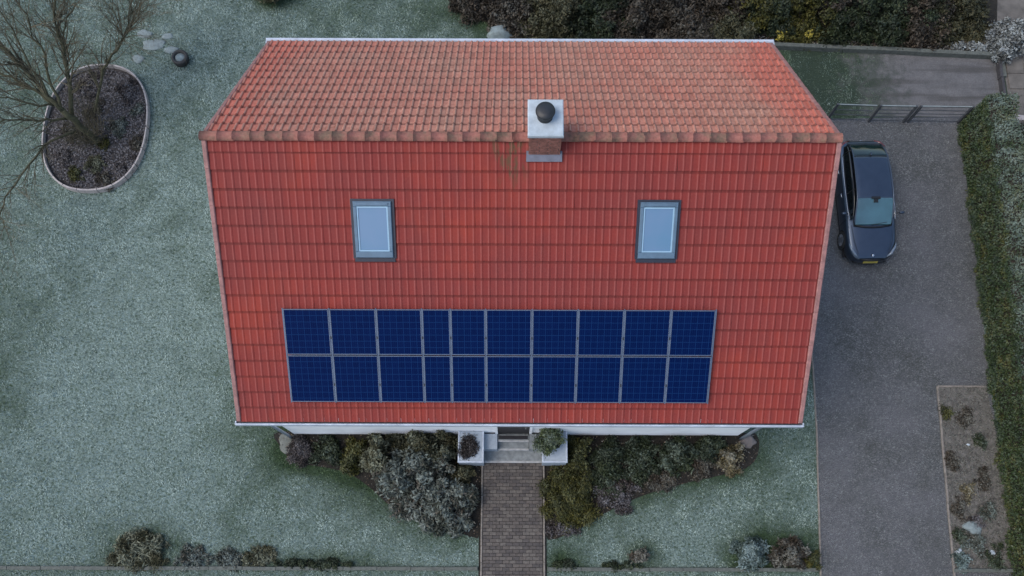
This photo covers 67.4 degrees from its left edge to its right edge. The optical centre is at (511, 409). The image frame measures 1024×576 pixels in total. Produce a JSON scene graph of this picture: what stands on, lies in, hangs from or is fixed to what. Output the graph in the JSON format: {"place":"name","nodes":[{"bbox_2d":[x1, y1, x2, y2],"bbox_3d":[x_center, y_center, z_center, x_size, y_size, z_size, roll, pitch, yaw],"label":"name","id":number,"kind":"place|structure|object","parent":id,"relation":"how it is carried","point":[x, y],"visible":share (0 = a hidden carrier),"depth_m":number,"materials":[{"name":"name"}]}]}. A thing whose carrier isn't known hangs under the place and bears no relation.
{"place":"outdoors","nodes":[
{"label":"outdoors","id":0,"kind":"place"},
{"bbox_2d":[0,0,1017,575],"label":"lawn","id":1,"kind":"structure","parent":0,"point":[326,516],"depth_m":23.96,"materials":[{"name":"green plant"}]},
{"bbox_2d":[45,68,145,188],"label":"ring bed soil","id":2,"kind":"structure","parent":1,"relation":"on","point":[112,85],"depth_m":25.91,"materials":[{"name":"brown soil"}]},
{"bbox_2d":[72,71,99,99],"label":"ground plant","id":3,"kind":"object","parent":2,"relation":"on","point":[88,90],"visible":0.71,"depth_m":26.15,"materials":[{"name":"grey plant"}]},
{"bbox_2d":[82,154,107,175],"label":"ground plant","id":4,"kind":"object","parent":2,"relation":"on","point":[94,164],"visible":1,"depth_m":25.54,"materials":[{"name":"green plant"}]},
{"bbox_2d":[41,64,149,192],"bbox_3d":[-13.998,-9.498,25.863,3.480,0.205,4.720,0,78,0],"label":"ring edging","id":5,"kind":"object","parent":2,"relation":"on","point":[123,179],"visible":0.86,"depth_m":25.71,"materials":[{"name":"grey stone"}]},
{"bbox_2d":[0,0,191,287],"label":"bare tree","id":6,"kind":"object","parent":2,"relation":"on","point":[84,129],"visible":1,"depth_m":23.69,"materials":[{"name":"brown plant"}]},
{"bbox_2d":[104,116,128,139],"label":"ground plant","id":7,"kind":"object","parent":2,"relation":"on","point":[115,124],"visible":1,"depth_m":25.83,"materials":[{"name":"green plant"}]},
{"bbox_2d":[114,77,137,104],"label":"ground plant","id":8,"kind":"object","parent":2,"relation":"on","point":[126,96],"visible":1,"depth_m":26.12,"materials":[{"name":"grey plant"}]},
{"bbox_2d":[104,527,171,574],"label":"grass clump","id":9,"kind":"object","parent":1,"relation":"on","point":[140,549],"visible":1,"depth_m":22.81,"materials":[{"name":"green plant"}]},
{"bbox_2d":[172,542,210,571],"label":"withered perennial","id":10,"kind":"object","parent":1,"relation":"on","point":[186,558],"visible":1,"depth_m":22.90,"materials":[{"name":"grey plant"}]},
{"bbox_2d":[203,545,243,572],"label":"withered perennial","id":11,"kind":"object","parent":1,"relation":"on","point":[228,557],"visible":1,"depth_m":22.90,"materials":[{"name":"grey plant"}]},
{"bbox_2d":[241,544,277,570],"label":"withered perennial","id":12,"kind":"object","parent":1,"relation":"on","point":[250,557],"visible":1,"depth_m":22.91,"materials":[{"name":"brown plant"}]},
{"bbox_2d":[272,557,353,572],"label":"dark heather","id":13,"kind":"object","parent":1,"relation":"on","point":[328,563],"visible":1,"depth_m":22.83,"materials":[{"name":"green plant"}]},
{"bbox_2d":[274,431,479,537],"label":"flower bed soil","id":14,"kind":"structure","parent":1,"relation":"on","point":[474,516],"depth_m":23.55,"materials":[{"name":"brown soil"}]},
{"bbox_2d":[283,434,314,469],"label":"heather","id":15,"kind":"object","parent":14,"relation":"on","point":[300,448],"visible":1,"depth_m":23.43,"materials":[{"name":"purple plant"}]},
{"bbox_2d":[308,434,342,469],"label":"evergreen shrub","id":16,"kind":"object","parent":14,"relation":"on","point":[331,453],"visible":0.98,"depth_m":23.43,"materials":[{"name":"green plant"}]},
{"bbox_2d":[339,435,368,476],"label":"evergreen shrub","id":17,"kind":"object","parent":14,"relation":"on","point":[351,455],"visible":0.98,"depth_m":23.32,"materials":[{"name":"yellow plant"}]},
{"bbox_2d":[358,433,390,472],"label":"olive shrub","id":18,"kind":"object","parent":14,"relation":"on","point":[374,454],"visible":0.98,"depth_m":22.89,"materials":[{"name":"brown plant"}]},
{"bbox_2d":[370,445,455,522],"bbox_3d":[-2.784,2.119,22.845,3.199,1.281,2.423,0,78,0],"label":"rhododendron","id":19,"kind":"object","parent":14,"relation":"on","point":[408,476],"visible":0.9,"depth_m":22.83,"materials":[{"name":"green plant"}]},
{"bbox_2d":[383,429,457,464],"bbox_3d":[-2.617,1.068,23.150,2.717,1.126,1.593,0,78,0],"label":"olive shrub","id":20,"kind":"object","parent":14,"relation":"on","point":[433,445],"visible":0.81,"depth_m":23.12,"materials":[{"name":"green plant"}]},
{"bbox_2d":[416,475,481,540],"bbox_3d":[-1.909,2.843,22.811,2.072,1.046,2.063,0,78,0],"label":"rhododendron","id":21,"kind":"object","parent":14,"relation":"on","point":[462,498],"visible":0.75,"depth_m":22.87,"materials":[{"name":"green plant"}]},
{"bbox_2d":[444,461,475,485],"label":"evergreen shrub","id":22,"kind":"object","parent":14,"relation":"on","point":[464,473],"visible":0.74,"depth_m":23.21,"materials":[{"name":"green plant"}]},
{"bbox_2d":[486,25,512,38],"bbox_3d":[-0.422,-13.016,26.604,0.948,0.492,0.638,0,78,0],"label":"boulder","id":23,"kind":"object","parent":1,"relation":"on","point":[498,32],"visible":0.68,"depth_m":26.45,"materials":[{"name":"stone"}]},
{"bbox_2d":[458,431,567,465],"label":"entrance steps","id":24,"kind":"structure","parent":1,"relation":"on","point":[494,448],"depth_m":23.21,"materials":[{"name":"concrete"}]},
{"bbox_2d":[456,433,479,460],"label":"withered plant","id":25,"kind":"object","parent":24,"relation":"on","point":[469,447],"visible":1,"depth_m":22.83,"materials":[{"name":"brown plant"}]},
{"bbox_2d":[532,427,566,458],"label":"potted shrub","id":26,"kind":"object","parent":24,"relation":"on","point":[552,438],"visible":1,"depth_m":22.47,"materials":[{"name":"green plant"}]},
{"bbox_2d":[198,38,842,440],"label":"house","id":27,"kind":"structure","parent":1,"relation":"on","point":[490,174],"depth_m":18.03,"materials":[{"name":"tile"}]},
{"bbox_2d":[282,308,716,403],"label":"mounting rails","id":28,"kind":"object","parent":27,"relation":"attached to","point":[486,355],"visible":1,"depth_m":18.63,"materials":[{"name":"metal"}]},
{"bbox_2d":[283,309,331,354],"bbox_3d":[-4.895,-1.867,18.450,1.109,0.062,1.119,0,110,0],"label":"solar panel","id":29,"kind":"object","parent":28,"relation":"attached to","point":[307,331],"visible":1,"depth_m":18.43,"materials":[{"name":"glass"}]},
{"bbox_2d":[287,355,334,401],"bbox_3d":[-4.900,-0.758,18.851,1.109,0.063,1.190,0,110,0],"label":"solar panel","id":30,"kind":"object","parent":28,"relation":"attached to","point":[311,377],"visible":1,"depth_m":18.83,"materials":[{"name":"glass"}]},
{"bbox_2d":[329,309,377,354],"bbox_3d":[-3.785,-1.863,18.452,1.119,0.062,1.119,0,110,0],"label":"solar panel","id":31,"kind":"object","parent":28,"relation":"attached to","point":[353,331],"visible":1,"depth_m":18.43,"materials":[{"name":"glass"}]},
{"bbox_2d":[333,355,380,401],"bbox_3d":[-3.789,-0.755,18.852,1.119,0.062,1.190,0,110,0],"label":"solar panel","id":32,"kind":"object","parent":28,"relation":"attached to","point":[356,378],"visible":1,"depth_m":18.83,"materials":[{"name":"glass"}]},
{"bbox_2d":[376,309,422,354],"bbox_3d":[-2.682,-1.859,18.451,1.094,0.062,1.119,0,110,0],"label":"solar panel","id":33,"kind":"object","parent":28,"relation":"attached to","point":[399,331],"visible":1,"depth_m":18.43,"materials":[{"name":"glass"}]},
{"bbox_2d":[379,355,424,401],"bbox_3d":[-2.687,-0.750,18.851,1.094,0.062,1.190,0,110,0],"label":"solar panel","id":34,"kind":"object","parent":28,"relation":"attached to","point":[401,378],"visible":1,"depth_m":18.83,"materials":[{"name":"glass"}]},
{"bbox_2d":[422,309,450,354],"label":"solar panel","id":35,"kind":"object","parent":28,"relation":"attached to","point":[436,332],"visible":1,"depth_m":18.43,"materials":[{"name":"glass"}]},
{"bbox_2d":[424,355,452,401],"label":"solar panel","id":36,"kind":"object","parent":28,"relation":"attached to","point":[437,375],"visible":1,"depth_m":18.83,"materials":[{"name":"glass"}]},
{"bbox_2d":[451,309,486,354],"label":"solar panel","id":37,"kind":"object","parent":28,"relation":"attached to","point":[468,337],"visible":1,"depth_m":18.43,"materials":[{"name":"glass"}]},
{"bbox_2d":[452,356,486,401],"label":"solar panel","id":38,"kind":"object","parent":28,"relation":"attached to","point":[469,378],"visible":1,"depth_m":18.83,"materials":[{"name":"glass"}]},
{"bbox_2d":[486,309,532,354],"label":"solar panel","id":39,"kind":"object","parent":28,"relation":"attached to","point":[508,331],"visible":1,"depth_m":18.43,"materials":[{"name":"glass"}]},
{"bbox_2d":[487,356,531,402],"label":"solar panel","id":40,"kind":"object","parent":28,"relation":"attached to","point":[508,379],"visible":1,"depth_m":18.83,"materials":[{"name":"glass"}]},
{"bbox_2d":[531,356,576,402],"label":"solar panel","id":41,"kind":"object","parent":28,"relation":"attached to","point":[553,379],"visible":1,"depth_m":18.83,"materials":[{"name":"glass"}]},
{"bbox_2d":[532,310,577,354],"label":"solar panel","id":42,"kind":"object","parent":28,"relation":"attached to","point":[554,332],"visible":1,"depth_m":18.43,"materials":[{"name":"glass"}]},
{"bbox_2d":[576,356,621,402],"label":"solar panel","id":43,"kind":"object","parent":28,"relation":"attached to","point":[598,379],"visible":1,"depth_m":18.83,"materials":[{"name":"glass"}]},
{"bbox_2d":[577,310,623,355],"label":"solar panel","id":44,"kind":"object","parent":28,"relation":"attached to","point":[600,332],"visible":1,"depth_m":18.43,"materials":[{"name":"glass"}]},
{"bbox_2d":[620,356,667,402],"bbox_3d":[3.246,-0.730,18.850,1.119,0.062,1.190,0,110,0],"label":"solar panel","id":45,"kind":"object","parent":28,"relation":"attached to","point":[643,380],"visible":1,"depth_m":18.83,"materials":[{"name":"glass"}]},
{"bbox_2d":[623,310,670,355],"bbox_3d":[3.251,-1.839,18.450,1.119,0.062,1.119,0,110,0],"label":"solar panel","id":46,"kind":"object","parent":28,"relation":"attached to","point":[646,332],"visible":1,"depth_m":18.43,"materials":[{"name":"glass"}]},
{"bbox_2d":[665,356,710,402],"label":"solar panel","id":47,"kind":"object","parent":28,"relation":"attached to","point":[688,377],"visible":1,"depth_m":18.83,"materials":[{"name":"glass"}]},
{"bbox_2d":[669,310,715,355],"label":"solar panel","id":48,"kind":"object","parent":28,"relation":"attached to","point":[692,333],"visible":1,"depth_m":18.43,"materials":[{"name":"glass"}]},
{"bbox_2d":[546,433,758,539],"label":"flower bed soil","id":49,"kind":"structure","parent":1,"relation":"on","point":[730,440],"depth_m":23.60,"materials":[{"name":"brown soil"}]},
{"bbox_2d":[545,521,580,537],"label":"heather","id":50,"kind":"object","parent":49,"relation":"on","point":[554,529],"visible":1,"depth_m":23.05,"materials":[{"name":"purple plant"}]},
{"bbox_2d":[536,458,602,535],"bbox_3d":[1.617,2.566,23.041,1.942,0.718,2.389,-16,78,-3],"label":"juniper","id":51,"kind":"object","parent":49,"relation":"on","point":[573,500],"visible":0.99,"depth_m":23.08,"materials":[{"name":"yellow plant"}]},
{"bbox_2d":[567,434,593,474],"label":"evergreen shrub","id":52,"kind":"object","parent":49,"relation":"on","point":[577,450],"visible":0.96,"depth_m":23.27,"materials":[{"name":"green plant"}]},
{"bbox_2d":[587,434,624,483],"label":"evergreen shrub","id":53,"kind":"object","parent":49,"relation":"on","point":[605,462],"visible":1,"depth_m":23.25,"materials":[{"name":"green plant"}]},
{"bbox_2d":[589,472,625,502],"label":"heather","id":54,"kind":"object","parent":49,"relation":"on","point":[600,480],"visible":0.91,"depth_m":23.26,"materials":[{"name":"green plant"}]},
{"bbox_2d":[591,478,641,516],"bbox_3d":[3.203,2.629,23.225,1.586,0.333,1.197,0,78,0],"label":"heather","id":55,"kind":"object","parent":49,"relation":"on","point":[619,501],"visible":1,"depth_m":23.24,"materials":[{"name":"purple plant"}]},
{"bbox_2d":[617,435,661,488],"bbox_3d":[3.915,1.577,23.334,1.526,0.561,1.620,-28,79,-6],"label":"evergreen shrub","id":56,"kind":"object","parent":49,"relation":"on","point":[643,453],"visible":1,"depth_m":23.35,"materials":[{"name":"green plant"}]},
{"bbox_2d":[641,470,680,493],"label":"heather","id":57,"kind":"object","parent":49,"relation":"on","point":[664,482],"visible":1,"depth_m":23.32,"materials":[{"name":"brown plant"}]},
{"bbox_2d":[653,435,698,477],"bbox_3d":[5.010,1.408,23.250,1.402,0.798,1.372,-25,79,-5],"label":"evergreen shrub","id":58,"kind":"object","parent":49,"relation":"on","point":[672,457],"visible":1,"depth_m":23.31,"materials":[{"name":"green plant"}]},
{"bbox_2d":[688,453,715,481],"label":"heather","id":59,"kind":"object","parent":49,"relation":"on","point":[701,468],"visible":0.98,"depth_m":23.43,"materials":[{"name":"brown plant"}]},
{"bbox_2d":[689,434,727,470],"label":"evergreen shrub","id":60,"kind":"object","parent":49,"relation":"on","point":[708,446],"visible":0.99,"depth_m":23.43,"materials":[{"name":"green plant"}]},
{"bbox_2d":[712,442,745,477],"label":"tan shrub","id":61,"kind":"object","parent":49,"relation":"on","point":[728,459],"visible":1,"depth_m":23.46,"materials":[{"name":"brown plant"}]},
{"bbox_2d":[728,535,769,572],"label":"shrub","id":62,"kind":"object","parent":1,"relation":"on","point":[750,554],"visible":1,"depth_m":22.69,"materials":[{"name":"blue plant"}]},
{"bbox_2d":[766,534,812,570],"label":"frosted shrub","id":63,"kind":"object","parent":1,"relation":"on","point":[791,551],"visible":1,"depth_m":22.73,"materials":[{"name":"brown plant"}]},
{"bbox_2d":[957,92,1023,575],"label":"clipped hedge","id":64,"kind":"object","parent":1,"relation":"on","point":[994,165],"visible":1,"depth_m":23.91,"materials":[{"name":"green plant"}]},
{"bbox_2d":[479,463,546,575],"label":"path","id":65,"kind":"structure","parent":0,"point":[512,531],"depth_m":23.17,"materials":[{"name":"brick"}]},
{"bbox_2d":[533,0,996,49],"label":"hedgerow soil","id":66,"kind":"structure","parent":0,"point":[993,12],"depth_m":26.81,"materials":[{"name":"brown soil"}]},
{"bbox_2d":[448,0,504,27],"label":"hedgerow bush","id":67,"kind":"object","parent":66,"relation":"on","point":[471,10],"visible":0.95,"depth_m":26.62,"materials":[{"name":"brown plant"}]},
{"bbox_2d":[478,0,547,38],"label":"hedgerow bush","id":68,"kind":"object","parent":66,"relation":"on","point":[512,11],"visible":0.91,"depth_m":26.55,"materials":[{"name":"brown plant"}]},
{"bbox_2d":[514,0,580,38],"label":"hedgerow bush","id":69,"kind":"object","parent":66,"relation":"on","point":[557,18],"visible":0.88,"depth_m":26.25,"materials":[{"name":"green plant"}]},
{"bbox_2d":[553,0,635,38],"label":"hedgerow bush","id":70,"kind":"object","parent":66,"relation":"on","point":[584,20],"visible":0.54,"depth_m":26.07,"materials":[{"name":"green plant"}]},
{"bbox_2d":[568,0,631,32],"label":"hedgerow bush","id":71,"kind":"object","parent":66,"relation":"on","point":[617,1],"visible":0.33,"depth_m":26.52,"materials":[{"name":"green plant"}]},
{"bbox_2d":[598,0,674,38],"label":"hedgerow bush","id":72,"kind":"object","parent":66,"relation":"on","point":[644,25],"visible":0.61,"depth_m":26.00,"materials":[{"name":"brown plant"}]},
{"bbox_2d":[619,0,703,37],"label":"hedgerow bush","id":73,"kind":"object","parent":66,"relation":"on","point":[670,6],"visible":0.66,"depth_m":26.15,"materials":[{"name":"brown plant"}]},
{"bbox_2d":[646,4,714,38],"bbox_3d":[5.722,-12.990,26.073,2.543,1.316,2.155,0,78,0],"label":"hedgerow bush","id":74,"kind":"object","parent":66,"relation":"on","point":[682,29],"visible":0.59,"depth_m":25.84,"materials":[{"name":"brown plant"}]},
{"bbox_2d":[678,0,751,28],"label":"hedgerow bush","id":75,"kind":"object","parent":66,"relation":"on","point":[721,6],"visible":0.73,"depth_m":26.34,"materials":[{"name":"brown plant"}]},
{"bbox_2d":[693,9,758,38],"bbox_3d":[7.102,-12.796,26.110,2.777,1.164,2.298,0,78,0],"label":"hedgerow bush","id":76,"kind":"object","parent":66,"relation":"on","point":[725,30],"visible":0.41,"depth_m":26.01,"materials":[{"name":"green plant"}]},
{"bbox_2d":[728,0,813,42],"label":"hedgerow bush","id":77,"kind":"object","parent":66,"relation":"on","point":[764,17],"visible":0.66,"depth_m":26.01,"materials":[{"name":"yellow plant"}]},
{"bbox_2d":[740,0,822,39],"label":"hedgerow bush","id":78,"kind":"object","parent":66,"relation":"on","point":[772,26],"visible":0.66,"depth_m":26.23,"materials":[{"name":"green plant"}]},
{"bbox_2d":[774,0,837,51],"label":"hedgerow bush","id":79,"kind":"object","parent":66,"relation":"on","point":[807,14],"visible":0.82,"depth_m":26.34,"materials":[{"name":"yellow plant"}]},
{"bbox_2d":[793,0,873,30],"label":"hedgerow bush","id":80,"kind":"object","parent":66,"relation":"on","point":[839,6],"visible":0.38,"depth_m":26.08,"materials":[{"name":"green plant"}]},
{"bbox_2d":[808,0,879,52],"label":"hedgerow bush","id":81,"kind":"object","parent":66,"relation":"on","point":[841,31],"visible":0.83,"depth_m":26.14,"materials":[{"name":"green plant"}]},
{"bbox_2d":[850,0,913,49],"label":"hedgerow bush","id":82,"kind":"object","parent":66,"relation":"on","point":[866,39],"visible":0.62,"depth_m":26.19,"materials":[{"name":"green plant"}]},
{"bbox_2d":[854,0,945,42],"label":"hedgerow bush","id":83,"kind":"object","parent":66,"relation":"on","point":[934,16],"visible":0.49,"depth_m":26.03,"materials":[{"name":"green plant"}]},
{"bbox_2d":[893,0,957,50],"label":"hedgerow bush","id":84,"kind":"object","parent":66,"relation":"on","point":[922,31],"visible":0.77,"depth_m":26.09,"materials":[{"name":"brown plant"}]},
{"bbox_2d":[928,0,990,44],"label":"hedgerow bush","id":85,"kind":"object","parent":66,"relation":"on","point":[977,19],"visible":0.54,"depth_m":26.50,"materials":[{"name":"green plant"}]},
{"bbox_2d":[923,0,996,47],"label":"hedgerow bush","id":86,"kind":"object","parent":66,"relation":"on","point":[951,38],"visible":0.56,"depth_m":26.40,"materials":[{"name":"green plant"}]},
{"bbox_2d":[950,40,998,51],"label":"frosted shrub","id":87,"kind":"object","parent":66,"relation":"on","point":[970,45],"visible":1,"depth_m":26.45,"materials":[{"name":"grey plant"}]},
{"bbox_2d":[790,50,999,115],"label":"back yard","id":88,"kind":"structure","parent":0,"point":[925,80],"depth_m":26.36,"materials":[{"name":"grey concrete"}]},
{"bbox_2d":[811,116,1017,575],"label":"driveway","id":89,"kind":"structure","parent":0,"point":[921,374],"depth_m":24.26,"materials":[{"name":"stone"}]},
{"bbox_2d":[835,140,904,264],"bbox_3d":[11.404,-6.758,24.711,1.998,1.331,4.152,-1,78,0],"label":"parked car","id":90,"kind":"object","parent":89,"relation":"on","point":[864,197],"visible":0.95,"depth_m":24.31,"materials":[{"name":"blue paint"}]},
{"bbox_2d":[868,104,917,122],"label":"driveway gate","id":91,"kind":"structure","parent":89,"relation":"on","point":[904,120],"depth_m":25.49,"materials":[{"name":"metal"}]},
{"bbox_2d":[907,105,974,123],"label":"driveway gate","id":92,"kind":"structure","parent":89,"relation":"on","point":[958,121],"depth_m":25.51,"materials":[{"name":"metal"}]},
{"bbox_2d":[936,385,1018,575],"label":"corner bed soil","id":93,"kind":"structure","parent":0,"point":[973,555],"depth_m":23.57,"materials":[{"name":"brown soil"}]},
{"bbox_2d":[947,493,967,521],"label":"bed plant","id":94,"kind":"object","parent":93,"relation":"on","point":[960,504],"visible":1,"depth_m":23.22,"materials":[{"name":"brown plant"}]},
{"bbox_2d":[949,545,972,574],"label":"bed plant","id":95,"kind":"object","parent":93,"relation":"on","point":[959,560],"visible":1,"depth_m":22.90,"materials":[{"name":"grey plant"}]},
{"bbox_2d":[960,529,987,560],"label":"bed plant","id":96,"kind":"object","parent":93,"relation":"on","point":[979,539],"visible":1,"depth_m":23.00,"materials":[{"name":"green plant"}]},
{"bbox_2d":[972,465,992,491],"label":"bed plant","id":97,"kind":"object","parent":93,"relation":"on","point":[983,479],"visible":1,"depth_m":23.42,"materials":[{"name":"brown plant"}]},
{"bbox_2d":[977,498,997,523],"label":"bed plant","id":98,"kind":"object","parent":93,"relation":"on","point":[989,506],"visible":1,"depth_m":23.20,"materials":[{"name":"green plant"}]},
{"bbox_2d":[985,541,1006,572],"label":"bed plant","id":99,"kind":"object","parent":93,"relation":"on","point":[997,564],"visible":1,"depth_m":22.91,"materials":[{"name":"green plant"}]},
{"bbox_2d":[997,0,1023,134],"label":"street","id":100,"kind":"structure","parent":0,"point":[1013,10],"depth_m":26.47,"materials":[{"name":"grey asphalt"}]},
{"bbox_2d":[982,16,1023,65],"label":"frosted tree top","id":101,"kind":"object","parent":100,"relation":"on","point":[1011,37],"visible":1,"depth_m":26.21,"materials":[{"name":"grey plant"}]},
{"label":"ground","id":102,"kind":"structure","parent":0,"visible":0},
{"bbox_2d":[0,566,477,570],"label":"garden edging","id":103,"kind":"object","parent":102,"relation":"on","point":[228,568],"visible":1,"depth_m":22.82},
{"bbox_2d":[547,567,818,571],"bbox_3d":[5.093,4.769,22.897,8.074,0.158,0.125,0,78,0],"label":"garden edging","id":104,"kind":"object","parent":102,"relation":"on","point":[690,569],"visible":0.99,"depth_m":22.82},
{"bbox_2d":[774,42,997,58],"bbox_3d":[12.862,-12.380,26.520,7.747,0.278,0.165,3,78,1],"label":"back edging","id":105,"kind":"object","parent":102,"relation":"on","point":[889,50],"visible":0.94,"depth_m":26.41,"materials":[{"name":"grey concrete"}]},
{"bbox_2d":[996,59,1006,99],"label":"boundary kerb","id":106,"kind":"structure","parent":102,"relation":"on","point":[1001,71],"depth_m":26.27,"materials":[{"name":"grey concrete"}]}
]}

